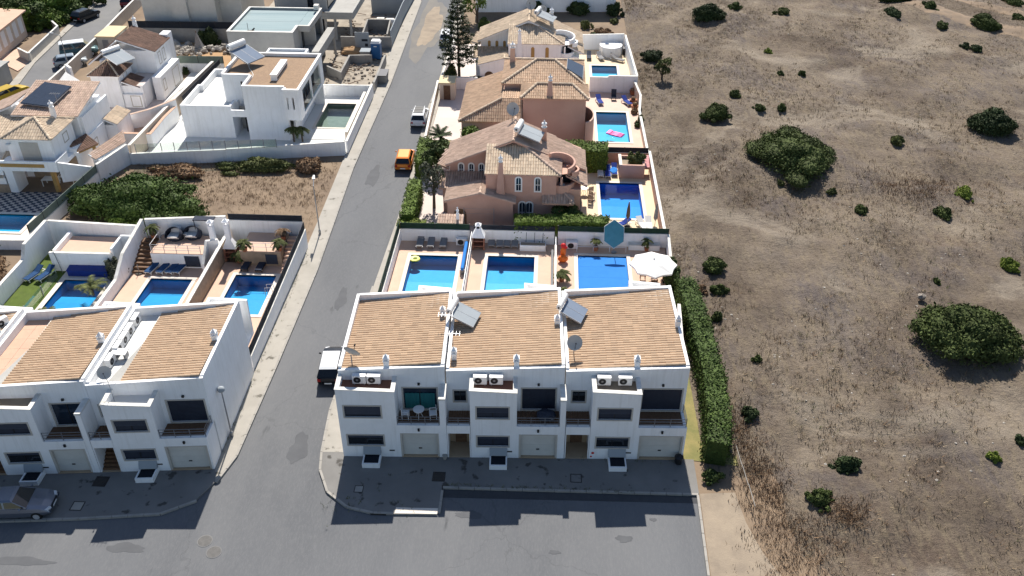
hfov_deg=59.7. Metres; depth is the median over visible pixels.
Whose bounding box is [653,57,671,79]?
tree
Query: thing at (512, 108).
satellite dish
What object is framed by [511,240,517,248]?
sun lounger
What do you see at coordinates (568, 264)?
pool deck
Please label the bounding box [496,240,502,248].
sun lounger
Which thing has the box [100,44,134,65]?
solar heater
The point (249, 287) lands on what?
swimming pool
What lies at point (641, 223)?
sun lounger
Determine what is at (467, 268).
garden wall
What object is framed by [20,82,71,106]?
solar collector
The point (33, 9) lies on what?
tree
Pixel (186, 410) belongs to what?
balcony door
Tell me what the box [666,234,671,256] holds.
garden wall
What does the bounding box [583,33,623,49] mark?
garden wall
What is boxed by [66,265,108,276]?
pool cover box
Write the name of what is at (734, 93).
bush
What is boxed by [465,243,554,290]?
pool deck
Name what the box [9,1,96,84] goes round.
pavement
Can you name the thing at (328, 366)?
parked car
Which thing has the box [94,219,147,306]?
garden wall
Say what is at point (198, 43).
covered post
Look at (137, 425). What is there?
window
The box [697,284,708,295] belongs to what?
bush
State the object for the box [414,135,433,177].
hedge
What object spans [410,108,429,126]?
parked car
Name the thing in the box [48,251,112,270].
garden wall
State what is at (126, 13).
garden wall
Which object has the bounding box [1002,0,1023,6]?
bush
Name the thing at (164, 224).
garden wall
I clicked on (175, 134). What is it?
patio
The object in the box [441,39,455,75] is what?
garden wall
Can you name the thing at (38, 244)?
garden wall
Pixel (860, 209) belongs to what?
bush
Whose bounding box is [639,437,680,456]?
garage door
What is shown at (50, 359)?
townhouse
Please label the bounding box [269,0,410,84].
building plot
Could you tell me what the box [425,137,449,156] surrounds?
tree
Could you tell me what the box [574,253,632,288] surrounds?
swimming pool
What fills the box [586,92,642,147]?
pool deck
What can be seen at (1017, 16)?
bush
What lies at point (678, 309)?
garden wall
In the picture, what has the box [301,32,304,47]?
window
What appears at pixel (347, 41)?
garden wall
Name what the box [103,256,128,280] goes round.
bush
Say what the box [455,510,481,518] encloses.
road stain
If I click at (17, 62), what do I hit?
driveway
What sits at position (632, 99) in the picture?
plant pot
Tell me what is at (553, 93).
villa
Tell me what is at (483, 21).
bush
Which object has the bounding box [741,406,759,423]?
bush
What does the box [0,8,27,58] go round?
house
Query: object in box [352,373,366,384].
air conditioner
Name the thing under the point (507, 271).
swimming pool
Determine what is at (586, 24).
bush
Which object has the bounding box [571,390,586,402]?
window
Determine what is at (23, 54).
garden wall
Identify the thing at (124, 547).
road stain
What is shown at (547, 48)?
window
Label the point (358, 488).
manhole cover
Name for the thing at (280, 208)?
ground
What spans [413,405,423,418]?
garden table
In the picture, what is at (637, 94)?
garden wall
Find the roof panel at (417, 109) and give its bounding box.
[413,105,424,112]
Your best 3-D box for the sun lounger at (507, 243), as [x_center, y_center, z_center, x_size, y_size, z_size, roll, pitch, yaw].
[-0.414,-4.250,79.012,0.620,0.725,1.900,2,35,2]
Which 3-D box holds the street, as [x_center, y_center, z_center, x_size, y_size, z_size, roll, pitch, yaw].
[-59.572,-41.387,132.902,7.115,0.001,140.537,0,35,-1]
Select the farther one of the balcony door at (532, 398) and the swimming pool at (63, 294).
the swimming pool at (63, 294)
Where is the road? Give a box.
[0,0,706,575]
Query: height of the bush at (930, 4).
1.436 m
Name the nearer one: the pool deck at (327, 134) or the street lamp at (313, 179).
the street lamp at (313, 179)
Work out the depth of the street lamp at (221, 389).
57.57 m
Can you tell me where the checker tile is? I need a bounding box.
[0,191,62,212]
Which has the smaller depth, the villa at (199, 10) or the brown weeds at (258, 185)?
the brown weeds at (258, 185)
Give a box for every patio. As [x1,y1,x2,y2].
[0,91,179,176]
[136,96,360,164]
[417,161,580,243]
[430,89,464,140]
[451,44,480,76]
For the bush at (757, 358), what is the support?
on the field at (783, 281)
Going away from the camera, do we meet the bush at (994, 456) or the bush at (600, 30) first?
the bush at (994, 456)
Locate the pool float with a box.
[410,256,419,261]
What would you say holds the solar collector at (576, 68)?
on the villa at (553, 93)
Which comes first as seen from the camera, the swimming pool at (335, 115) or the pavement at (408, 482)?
the pavement at (408, 482)
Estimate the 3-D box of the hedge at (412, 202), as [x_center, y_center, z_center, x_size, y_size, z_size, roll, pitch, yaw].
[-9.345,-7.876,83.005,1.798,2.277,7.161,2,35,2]
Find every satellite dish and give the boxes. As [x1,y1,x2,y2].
[97,366,111,381]
[343,344,359,365]
[507,102,518,117]
[526,0,535,12]
[541,5,546,11]
[567,335,582,353]
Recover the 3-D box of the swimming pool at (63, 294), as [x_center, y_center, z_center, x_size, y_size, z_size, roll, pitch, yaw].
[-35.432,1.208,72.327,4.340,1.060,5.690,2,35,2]
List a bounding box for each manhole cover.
[69,501,84,510]
[92,476,109,486]
[197,535,212,546]
[206,546,221,558]
[354,485,363,492]
[432,472,445,481]
[570,474,581,482]
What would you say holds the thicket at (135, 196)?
on the ground at (280, 208)
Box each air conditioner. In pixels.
[0,315,8,327]
[104,352,116,367]
[112,340,123,349]
[118,331,129,345]
[123,322,134,336]
[130,312,141,326]
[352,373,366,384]
[366,373,380,384]
[473,374,486,385]
[489,374,502,385]
[597,374,610,386]
[618,375,632,386]
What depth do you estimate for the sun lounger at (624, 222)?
81.56 m
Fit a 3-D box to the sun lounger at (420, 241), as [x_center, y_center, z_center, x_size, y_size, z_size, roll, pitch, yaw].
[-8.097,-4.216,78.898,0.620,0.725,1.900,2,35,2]
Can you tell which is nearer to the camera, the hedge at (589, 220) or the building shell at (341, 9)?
the hedge at (589, 220)
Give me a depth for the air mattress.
97.92 m
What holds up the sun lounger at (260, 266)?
on the pool deck at (221, 281)
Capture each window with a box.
[0,422,32,436]
[3,451,44,464]
[110,419,149,432]
[120,448,158,460]
[130,95,142,106]
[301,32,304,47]
[307,0,312,7]
[342,405,382,418]
[346,434,385,445]
[452,389,467,402]
[458,162,464,170]
[468,163,474,170]
[475,406,509,419]
[476,435,509,447]
[478,163,484,171]
[515,176,521,191]
[531,47,534,57]
[534,177,541,191]
[545,47,548,57]
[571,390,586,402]
[594,437,629,448]
[597,408,633,420]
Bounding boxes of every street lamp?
[48,32,67,62]
[217,386,233,436]
[312,175,320,233]
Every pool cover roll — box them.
[460,241,468,273]
[551,249,553,284]
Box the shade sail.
[59,72,79,80]
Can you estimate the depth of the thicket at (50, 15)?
125.32 m
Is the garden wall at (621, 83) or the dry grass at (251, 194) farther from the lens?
the garden wall at (621, 83)
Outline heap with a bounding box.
[340,46,359,54]
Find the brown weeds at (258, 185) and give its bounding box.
[132,160,336,206]
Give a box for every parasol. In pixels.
[604,220,623,253]
[624,202,629,227]
[629,252,676,281]
[652,204,657,227]
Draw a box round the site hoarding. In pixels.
[390,0,412,44]
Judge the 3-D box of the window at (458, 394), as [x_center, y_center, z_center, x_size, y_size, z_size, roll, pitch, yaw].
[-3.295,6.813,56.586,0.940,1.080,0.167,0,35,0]
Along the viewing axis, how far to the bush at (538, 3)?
131.32 m
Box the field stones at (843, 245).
[629,0,1020,575]
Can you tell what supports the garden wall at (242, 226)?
on the ground at (280, 208)
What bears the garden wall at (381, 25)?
on the building plot at (358, 19)
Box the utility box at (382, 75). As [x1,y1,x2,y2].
[378,69,388,82]
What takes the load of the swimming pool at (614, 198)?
in the pool deck at (589, 207)
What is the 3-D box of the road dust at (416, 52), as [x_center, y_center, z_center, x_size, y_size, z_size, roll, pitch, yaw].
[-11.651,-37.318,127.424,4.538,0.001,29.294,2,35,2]
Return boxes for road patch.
[443,489,696,502]
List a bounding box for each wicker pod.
[165,226,183,241]
[183,225,201,240]
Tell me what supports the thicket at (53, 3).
on the ground at (280, 208)
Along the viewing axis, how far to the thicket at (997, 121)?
97.06 m
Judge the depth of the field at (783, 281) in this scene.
78.02 m
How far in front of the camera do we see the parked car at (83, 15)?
127.80 m
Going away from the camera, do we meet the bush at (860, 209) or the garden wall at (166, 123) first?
the bush at (860, 209)
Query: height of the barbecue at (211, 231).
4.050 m
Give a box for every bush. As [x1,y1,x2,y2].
[0,256,7,280]
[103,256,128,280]
[108,217,147,234]
[182,66,188,74]
[198,26,221,44]
[230,251,243,262]
[295,156,321,173]
[443,65,457,76]
[478,17,491,28]
[534,1,549,12]
[551,205,583,215]
[566,0,590,15]
[580,20,594,29]
[594,27,613,33]
[606,2,624,16]
[609,17,618,24]
[627,151,646,164]
[631,107,637,114]
[634,120,639,127]
[639,48,662,61]
[662,256,680,292]
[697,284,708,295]
[698,102,732,122]
[701,467,725,485]
[702,256,727,275]
[709,284,729,294]
[710,311,722,321]
[727,1,742,9]
[729,89,741,98]
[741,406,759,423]
[750,354,762,362]
[752,103,766,111]
[763,47,772,53]
[772,7,789,14]
[777,103,786,111]
[777,180,784,185]
[798,70,805,76]
[804,488,834,512]
[825,187,837,194]
[828,454,862,474]
[854,204,868,215]
[883,6,901,17]
[890,135,904,146]
[922,0,939,10]
[932,205,951,220]
[933,277,940,285]
[935,20,948,29]
[954,185,973,202]
[958,42,970,49]
[970,12,1002,31]
[970,44,982,52]
[985,451,1002,463]
[1000,257,1020,273]
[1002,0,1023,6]
[1012,13,1023,20]
[1014,434,1023,446]
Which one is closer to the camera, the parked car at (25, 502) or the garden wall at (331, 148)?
the parked car at (25, 502)
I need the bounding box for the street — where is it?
[19,0,123,101]
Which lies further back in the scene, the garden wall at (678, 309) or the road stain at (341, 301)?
the road stain at (341, 301)
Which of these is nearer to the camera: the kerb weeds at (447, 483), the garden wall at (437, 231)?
the kerb weeds at (447, 483)
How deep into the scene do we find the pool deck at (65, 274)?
74.48 m
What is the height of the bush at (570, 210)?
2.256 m
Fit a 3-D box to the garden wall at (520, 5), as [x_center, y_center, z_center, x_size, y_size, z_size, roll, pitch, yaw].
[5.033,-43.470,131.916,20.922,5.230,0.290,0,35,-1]
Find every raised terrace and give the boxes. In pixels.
[52,231,129,260]
[132,232,209,273]
[239,232,296,269]
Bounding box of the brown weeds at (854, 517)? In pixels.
[726,157,1008,575]
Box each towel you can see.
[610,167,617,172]
[645,155,649,174]
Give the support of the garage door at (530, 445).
in the townhouse at (515, 337)
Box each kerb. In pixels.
[0,500,196,522]
[215,1,421,483]
[319,286,435,515]
[395,507,437,514]
[438,490,442,513]
[443,486,697,495]
[696,495,709,575]
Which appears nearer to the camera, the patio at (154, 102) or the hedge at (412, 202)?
the hedge at (412, 202)
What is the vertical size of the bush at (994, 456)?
0.694 m
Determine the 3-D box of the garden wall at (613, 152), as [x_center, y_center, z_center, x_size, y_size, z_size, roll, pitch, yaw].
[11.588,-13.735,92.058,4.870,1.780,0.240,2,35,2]
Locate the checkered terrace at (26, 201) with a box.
[0,192,62,212]
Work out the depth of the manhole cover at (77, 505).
54.12 m
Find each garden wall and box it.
[0,220,54,305]
[0,239,25,249]
[17,47,30,61]
[26,165,100,234]
[28,20,59,60]
[47,219,135,245]
[48,0,141,79]
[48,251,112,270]
[64,64,73,76]
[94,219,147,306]
[95,144,131,181]
[123,106,178,147]
[127,20,233,42]
[127,61,213,152]
[129,149,227,163]
[130,99,179,128]
[144,215,225,240]
[177,56,224,71]
[182,59,220,100]
[185,234,225,303]
[201,238,218,270]
[226,141,345,161]
[227,213,302,246]
[249,222,307,370]
[323,84,369,95]
[326,54,372,80]
[340,36,355,47]
[345,84,373,152]
[345,91,366,137]
[362,19,391,35]
[369,36,391,48]
[371,0,402,13]
[373,55,386,90]
[378,221,400,291]
[400,222,469,241]
[424,80,438,137]
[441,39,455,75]
[456,77,477,89]
[462,231,471,290]
[474,224,554,244]
[476,0,615,11]
[554,238,556,284]
[558,225,669,248]
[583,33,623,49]
[589,75,637,92]
[607,147,648,162]
[624,35,637,82]
[633,81,648,150]
[648,151,665,228]
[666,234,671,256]
[677,304,683,338]
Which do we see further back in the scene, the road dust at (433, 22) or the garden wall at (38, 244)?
the road dust at (433, 22)
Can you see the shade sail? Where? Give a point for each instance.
(66, 76)
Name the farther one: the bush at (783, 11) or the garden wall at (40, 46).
the bush at (783, 11)
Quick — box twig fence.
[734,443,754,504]
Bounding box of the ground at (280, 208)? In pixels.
[0,0,829,575]
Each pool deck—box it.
[0,229,29,238]
[35,271,106,309]
[113,267,202,303]
[163,72,197,102]
[202,262,281,346]
[296,96,360,139]
[387,240,469,292]
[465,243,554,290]
[556,245,665,288]
[579,50,629,83]
[581,163,658,227]
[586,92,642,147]
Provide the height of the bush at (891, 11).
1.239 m
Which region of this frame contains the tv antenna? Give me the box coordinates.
[99,379,116,400]
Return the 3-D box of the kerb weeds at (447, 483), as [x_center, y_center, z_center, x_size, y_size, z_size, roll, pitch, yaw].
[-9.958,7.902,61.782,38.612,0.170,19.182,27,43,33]
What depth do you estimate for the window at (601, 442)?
56.87 m
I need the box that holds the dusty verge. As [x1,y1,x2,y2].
[700,493,780,575]
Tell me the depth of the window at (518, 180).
80.16 m
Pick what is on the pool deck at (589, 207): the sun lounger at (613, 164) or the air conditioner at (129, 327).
the sun lounger at (613, 164)
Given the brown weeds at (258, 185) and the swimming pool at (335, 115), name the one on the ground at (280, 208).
the brown weeds at (258, 185)
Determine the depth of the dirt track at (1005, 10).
134.21 m
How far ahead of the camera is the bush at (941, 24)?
127.07 m
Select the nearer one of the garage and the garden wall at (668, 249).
the garden wall at (668, 249)
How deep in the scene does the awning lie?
76.60 m
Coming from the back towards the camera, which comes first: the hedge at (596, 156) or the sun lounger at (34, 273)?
the hedge at (596, 156)
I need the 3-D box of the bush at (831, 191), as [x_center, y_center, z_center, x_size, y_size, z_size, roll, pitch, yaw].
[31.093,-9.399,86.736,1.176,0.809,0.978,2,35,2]
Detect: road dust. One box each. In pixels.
[409,0,447,63]
[416,6,442,45]
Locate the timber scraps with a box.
[328,13,400,84]
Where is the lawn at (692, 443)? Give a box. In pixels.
[674,297,737,465]
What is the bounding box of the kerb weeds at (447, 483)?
[223,264,674,526]
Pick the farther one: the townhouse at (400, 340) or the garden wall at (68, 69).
the garden wall at (68, 69)
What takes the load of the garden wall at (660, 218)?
on the ground at (280, 208)
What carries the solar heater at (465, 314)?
on the townhouse at (515, 337)
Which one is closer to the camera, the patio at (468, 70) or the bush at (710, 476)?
the bush at (710, 476)
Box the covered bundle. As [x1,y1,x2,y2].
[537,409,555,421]
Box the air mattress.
[606,130,624,137]
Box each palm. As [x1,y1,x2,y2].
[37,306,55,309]
[73,275,107,295]
[143,224,159,238]
[235,239,251,251]
[270,238,287,251]
[275,228,291,240]
[285,126,297,141]
[292,126,310,141]
[428,124,451,138]
[553,269,571,281]
[590,238,602,250]
[641,238,653,250]
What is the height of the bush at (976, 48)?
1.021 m
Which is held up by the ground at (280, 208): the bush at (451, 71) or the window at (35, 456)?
the bush at (451, 71)
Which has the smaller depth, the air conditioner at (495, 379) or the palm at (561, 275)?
the air conditioner at (495, 379)
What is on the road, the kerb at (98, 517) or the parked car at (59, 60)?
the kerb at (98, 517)
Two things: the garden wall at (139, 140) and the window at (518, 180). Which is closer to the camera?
the window at (518, 180)
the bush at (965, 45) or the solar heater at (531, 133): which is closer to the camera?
the solar heater at (531, 133)
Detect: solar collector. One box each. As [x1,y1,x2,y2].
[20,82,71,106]
[566,59,583,78]
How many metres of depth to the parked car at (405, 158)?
90.06 m
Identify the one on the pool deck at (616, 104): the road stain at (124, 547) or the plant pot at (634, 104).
the plant pot at (634, 104)
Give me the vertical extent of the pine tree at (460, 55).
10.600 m
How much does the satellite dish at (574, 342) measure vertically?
1.448 m
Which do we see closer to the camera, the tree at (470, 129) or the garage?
the tree at (470, 129)
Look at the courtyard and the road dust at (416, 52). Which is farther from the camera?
the road dust at (416, 52)
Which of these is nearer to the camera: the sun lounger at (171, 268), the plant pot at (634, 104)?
the sun lounger at (171, 268)
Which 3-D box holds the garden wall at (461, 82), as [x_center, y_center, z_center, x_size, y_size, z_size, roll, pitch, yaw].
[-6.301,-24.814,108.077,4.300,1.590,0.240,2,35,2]
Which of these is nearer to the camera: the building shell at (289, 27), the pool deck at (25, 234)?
the pool deck at (25, 234)
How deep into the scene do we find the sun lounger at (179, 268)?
75.00 m
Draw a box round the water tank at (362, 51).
[359,48,370,54]
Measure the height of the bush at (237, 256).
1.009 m
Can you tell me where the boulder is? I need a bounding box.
[917,293,925,299]
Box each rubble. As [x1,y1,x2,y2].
[174,41,230,55]
[323,20,386,84]
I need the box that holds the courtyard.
[134,127,143,131]
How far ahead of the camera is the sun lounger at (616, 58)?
116.15 m
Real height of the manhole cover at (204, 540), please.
0.016 m
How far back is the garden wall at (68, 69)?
108.67 m
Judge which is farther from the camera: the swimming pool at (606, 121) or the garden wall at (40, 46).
the garden wall at (40, 46)
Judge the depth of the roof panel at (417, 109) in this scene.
99.25 m
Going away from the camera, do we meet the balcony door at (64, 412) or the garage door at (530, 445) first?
the balcony door at (64, 412)
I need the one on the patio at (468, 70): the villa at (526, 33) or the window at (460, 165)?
the villa at (526, 33)
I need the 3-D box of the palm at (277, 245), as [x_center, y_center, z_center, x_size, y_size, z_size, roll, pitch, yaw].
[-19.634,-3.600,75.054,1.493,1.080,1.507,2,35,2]
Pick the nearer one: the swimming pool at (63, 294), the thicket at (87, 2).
the swimming pool at (63, 294)
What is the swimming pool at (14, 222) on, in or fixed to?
in the ground at (280, 208)
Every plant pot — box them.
[629,87,633,95]
[629,96,636,102]
[631,102,638,109]
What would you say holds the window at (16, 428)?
in the townhouse at (50, 359)
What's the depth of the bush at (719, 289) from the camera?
72.38 m
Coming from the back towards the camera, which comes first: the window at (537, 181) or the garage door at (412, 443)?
the window at (537, 181)
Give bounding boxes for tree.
[2,5,30,20]
[23,3,41,17]
[418,161,444,207]
[421,141,447,172]
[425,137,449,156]
[437,0,477,76]
[460,125,478,136]
[462,0,486,22]
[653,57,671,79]
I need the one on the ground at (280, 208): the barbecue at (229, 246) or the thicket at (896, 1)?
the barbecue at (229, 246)
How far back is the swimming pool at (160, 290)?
74.08 m
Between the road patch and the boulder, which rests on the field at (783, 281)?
the boulder
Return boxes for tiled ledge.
[88,130,125,164]
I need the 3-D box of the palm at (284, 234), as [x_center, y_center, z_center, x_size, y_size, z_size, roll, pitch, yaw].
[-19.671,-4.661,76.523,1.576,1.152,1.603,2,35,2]
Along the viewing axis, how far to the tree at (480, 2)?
127.14 m
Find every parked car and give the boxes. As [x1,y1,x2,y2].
[0,84,29,99]
[0,484,58,518]
[52,53,87,68]
[58,39,98,55]
[70,8,99,22]
[119,0,131,7]
[317,346,342,383]
[394,149,414,169]
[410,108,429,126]
[439,29,453,43]
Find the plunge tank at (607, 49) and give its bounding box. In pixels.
[599,41,621,57]
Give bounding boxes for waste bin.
[675,454,682,464]
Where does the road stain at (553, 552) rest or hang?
on the road
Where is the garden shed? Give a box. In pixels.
[438,75,456,99]
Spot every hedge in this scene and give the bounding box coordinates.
[396,218,426,225]
[399,177,424,220]
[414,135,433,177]
[513,213,611,243]
[565,139,608,172]
[672,275,736,465]
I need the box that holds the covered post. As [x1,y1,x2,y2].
[194,31,203,48]
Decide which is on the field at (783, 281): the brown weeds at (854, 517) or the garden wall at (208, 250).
the brown weeds at (854, 517)
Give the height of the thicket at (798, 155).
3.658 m
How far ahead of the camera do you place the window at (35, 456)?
55.50 m
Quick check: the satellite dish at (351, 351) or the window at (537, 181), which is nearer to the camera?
the satellite dish at (351, 351)
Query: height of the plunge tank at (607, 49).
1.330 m
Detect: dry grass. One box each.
[81,166,333,231]
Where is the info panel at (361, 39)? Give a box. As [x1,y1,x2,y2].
[354,32,369,47]
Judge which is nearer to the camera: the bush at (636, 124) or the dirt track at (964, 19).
the bush at (636, 124)
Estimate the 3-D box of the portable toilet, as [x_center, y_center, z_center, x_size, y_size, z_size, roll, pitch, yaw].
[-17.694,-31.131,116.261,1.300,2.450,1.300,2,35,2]
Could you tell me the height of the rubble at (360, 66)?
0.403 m
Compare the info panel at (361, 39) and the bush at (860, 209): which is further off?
the info panel at (361, 39)
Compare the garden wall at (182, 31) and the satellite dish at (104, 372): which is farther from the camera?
the garden wall at (182, 31)
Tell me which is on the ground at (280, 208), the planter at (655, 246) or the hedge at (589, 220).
the hedge at (589, 220)
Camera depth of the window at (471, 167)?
83.27 m
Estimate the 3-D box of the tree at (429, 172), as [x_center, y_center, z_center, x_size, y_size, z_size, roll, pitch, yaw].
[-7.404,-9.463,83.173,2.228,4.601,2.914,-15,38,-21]
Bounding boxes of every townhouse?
[0,301,140,485]
[0,306,33,341]
[85,297,253,482]
[334,285,452,467]
[446,283,566,469]
[561,281,689,471]
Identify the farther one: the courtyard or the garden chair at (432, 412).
the courtyard
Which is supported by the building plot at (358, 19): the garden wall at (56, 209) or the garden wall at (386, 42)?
the garden wall at (386, 42)
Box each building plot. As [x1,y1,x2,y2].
[177,42,230,66]
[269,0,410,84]
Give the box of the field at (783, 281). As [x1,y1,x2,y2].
[621,0,1023,575]
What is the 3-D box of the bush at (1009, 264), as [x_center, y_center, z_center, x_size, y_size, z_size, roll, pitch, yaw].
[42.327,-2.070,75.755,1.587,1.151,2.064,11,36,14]
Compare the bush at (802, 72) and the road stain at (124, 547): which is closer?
the road stain at (124, 547)
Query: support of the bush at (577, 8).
on the ground at (280, 208)
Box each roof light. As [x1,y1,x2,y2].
[266,48,308,52]
[270,59,287,80]
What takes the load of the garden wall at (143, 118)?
on the patio at (154, 102)
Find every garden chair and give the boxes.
[401,404,409,418]
[429,407,436,420]
[611,89,616,100]
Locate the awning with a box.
[192,216,214,228]
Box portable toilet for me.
[370,39,381,59]
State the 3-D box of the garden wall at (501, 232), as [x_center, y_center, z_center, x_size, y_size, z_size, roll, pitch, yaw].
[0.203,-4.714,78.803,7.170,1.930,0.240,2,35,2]
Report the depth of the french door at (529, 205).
81.50 m
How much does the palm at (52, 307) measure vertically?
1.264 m
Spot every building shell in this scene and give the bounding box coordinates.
[226,4,336,58]
[274,0,364,39]
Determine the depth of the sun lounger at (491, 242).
78.64 m
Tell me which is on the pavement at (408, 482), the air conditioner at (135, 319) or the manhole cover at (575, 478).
the manhole cover at (575, 478)
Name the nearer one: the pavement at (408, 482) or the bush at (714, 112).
the pavement at (408, 482)
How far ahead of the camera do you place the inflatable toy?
76.44 m
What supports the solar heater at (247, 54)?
on the villa at (233, 98)
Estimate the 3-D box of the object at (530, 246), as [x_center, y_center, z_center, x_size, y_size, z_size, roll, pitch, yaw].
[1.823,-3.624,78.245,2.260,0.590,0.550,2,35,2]
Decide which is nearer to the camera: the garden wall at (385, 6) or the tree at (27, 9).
the tree at (27, 9)
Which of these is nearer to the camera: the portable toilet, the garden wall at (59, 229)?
the garden wall at (59, 229)
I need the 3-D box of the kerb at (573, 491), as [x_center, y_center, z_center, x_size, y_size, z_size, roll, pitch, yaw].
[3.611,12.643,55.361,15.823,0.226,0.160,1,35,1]
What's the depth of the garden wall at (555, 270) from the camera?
74.93 m
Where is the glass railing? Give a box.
[134,139,276,152]
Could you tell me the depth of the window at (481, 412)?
55.44 m
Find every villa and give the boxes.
[0,80,133,192]
[86,16,182,107]
[137,0,264,21]
[180,52,324,139]
[437,116,587,225]
[458,41,593,141]
[471,7,583,76]
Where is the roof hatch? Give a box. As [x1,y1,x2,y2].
[112,348,128,359]
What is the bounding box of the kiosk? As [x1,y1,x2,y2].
[94,26,127,53]
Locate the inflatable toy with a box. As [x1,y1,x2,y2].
[558,243,567,261]
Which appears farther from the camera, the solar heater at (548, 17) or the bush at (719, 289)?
the solar heater at (548, 17)
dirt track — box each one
[902,0,1023,38]
[956,0,1023,16]
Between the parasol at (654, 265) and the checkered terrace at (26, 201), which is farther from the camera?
the checkered terrace at (26, 201)
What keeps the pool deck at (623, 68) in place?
on the ground at (280, 208)
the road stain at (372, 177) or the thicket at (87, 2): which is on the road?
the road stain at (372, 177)
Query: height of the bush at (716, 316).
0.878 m
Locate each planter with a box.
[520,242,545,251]
[628,242,659,250]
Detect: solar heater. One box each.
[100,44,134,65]
[226,38,264,64]
[446,296,480,327]
[514,119,544,142]
[534,6,556,22]
[556,292,587,323]
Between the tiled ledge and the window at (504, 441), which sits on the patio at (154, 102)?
the tiled ledge
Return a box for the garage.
[0,60,12,85]
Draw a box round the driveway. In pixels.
[0,49,28,70]
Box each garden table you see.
[41,176,59,186]
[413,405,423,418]
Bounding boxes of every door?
[48,402,80,426]
[53,450,89,470]
[102,40,108,53]
[164,399,209,422]
[168,447,209,466]
[372,45,378,58]
[401,387,438,409]
[402,434,437,453]
[443,85,450,99]
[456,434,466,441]
[518,201,525,214]
[520,436,554,454]
[521,387,556,410]
[525,201,532,215]
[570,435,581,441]
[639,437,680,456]
[640,388,683,411]
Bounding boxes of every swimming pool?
[0,212,39,233]
[37,277,112,309]
[131,276,197,305]
[220,272,279,317]
[312,102,357,128]
[398,253,461,297]
[480,254,537,290]
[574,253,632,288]
[589,64,619,76]
[593,111,632,143]
[596,181,646,220]
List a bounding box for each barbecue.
[206,219,219,249]
[221,219,238,260]
[472,222,484,249]
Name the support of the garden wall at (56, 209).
on the ground at (280, 208)
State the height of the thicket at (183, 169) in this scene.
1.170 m
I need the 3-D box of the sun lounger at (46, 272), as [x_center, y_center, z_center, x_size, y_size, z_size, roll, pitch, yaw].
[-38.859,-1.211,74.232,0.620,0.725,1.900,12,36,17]
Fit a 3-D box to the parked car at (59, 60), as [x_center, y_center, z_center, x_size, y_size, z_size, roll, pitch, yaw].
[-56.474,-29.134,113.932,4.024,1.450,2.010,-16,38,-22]
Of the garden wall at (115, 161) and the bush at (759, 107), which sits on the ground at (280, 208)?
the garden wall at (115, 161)
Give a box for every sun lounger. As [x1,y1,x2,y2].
[22,264,45,282]
[34,264,56,282]
[144,262,159,274]
[155,263,169,274]
[164,263,178,274]
[172,264,185,274]
[240,261,251,271]
[254,262,265,271]
[416,236,424,248]
[427,237,434,248]
[439,237,447,246]
[488,239,494,247]
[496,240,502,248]
[503,240,510,246]
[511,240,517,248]
[586,51,591,58]
[595,94,603,105]
[596,51,604,59]
[597,170,603,177]
[604,164,610,178]
[610,54,624,62]
[611,162,617,175]
[619,217,631,225]
[621,95,631,104]
[635,215,646,227]
[644,215,651,227]
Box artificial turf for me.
[2,248,65,309]
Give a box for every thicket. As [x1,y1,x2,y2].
[0,0,29,8]
[19,0,60,26]
[23,7,66,31]
[31,0,79,14]
[57,0,88,23]
[62,168,213,224]
[79,0,106,6]
[146,162,208,182]
[215,156,295,175]
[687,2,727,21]
[742,124,838,189]
[878,0,908,2]
[904,300,1023,370]
[965,106,1019,137]
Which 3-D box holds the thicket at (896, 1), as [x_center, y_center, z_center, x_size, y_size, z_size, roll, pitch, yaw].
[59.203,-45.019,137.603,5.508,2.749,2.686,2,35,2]
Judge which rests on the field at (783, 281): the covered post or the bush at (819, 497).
the bush at (819, 497)
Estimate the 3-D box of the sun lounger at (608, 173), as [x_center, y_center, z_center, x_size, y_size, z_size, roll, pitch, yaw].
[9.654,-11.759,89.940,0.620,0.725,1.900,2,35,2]
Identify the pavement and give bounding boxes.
[0,469,214,518]
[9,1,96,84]
[215,0,420,480]
[321,452,698,513]
[323,3,466,451]
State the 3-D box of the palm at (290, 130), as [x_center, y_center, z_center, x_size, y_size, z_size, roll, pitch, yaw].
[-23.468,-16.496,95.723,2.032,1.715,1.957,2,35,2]
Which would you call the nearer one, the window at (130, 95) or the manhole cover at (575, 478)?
the manhole cover at (575, 478)
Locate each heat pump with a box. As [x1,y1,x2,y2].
[456,237,467,245]
[566,240,577,248]
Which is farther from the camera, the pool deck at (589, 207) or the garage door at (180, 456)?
the pool deck at (589, 207)
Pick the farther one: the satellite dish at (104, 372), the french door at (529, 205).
the french door at (529, 205)
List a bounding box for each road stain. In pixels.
[0,556,56,565]
[106,542,144,552]
[286,431,307,463]
[334,287,346,310]
[365,164,379,186]
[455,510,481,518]
[549,550,560,553]
[615,535,632,542]
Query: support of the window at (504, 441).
in the townhouse at (515, 337)
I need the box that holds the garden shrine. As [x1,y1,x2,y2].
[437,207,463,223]

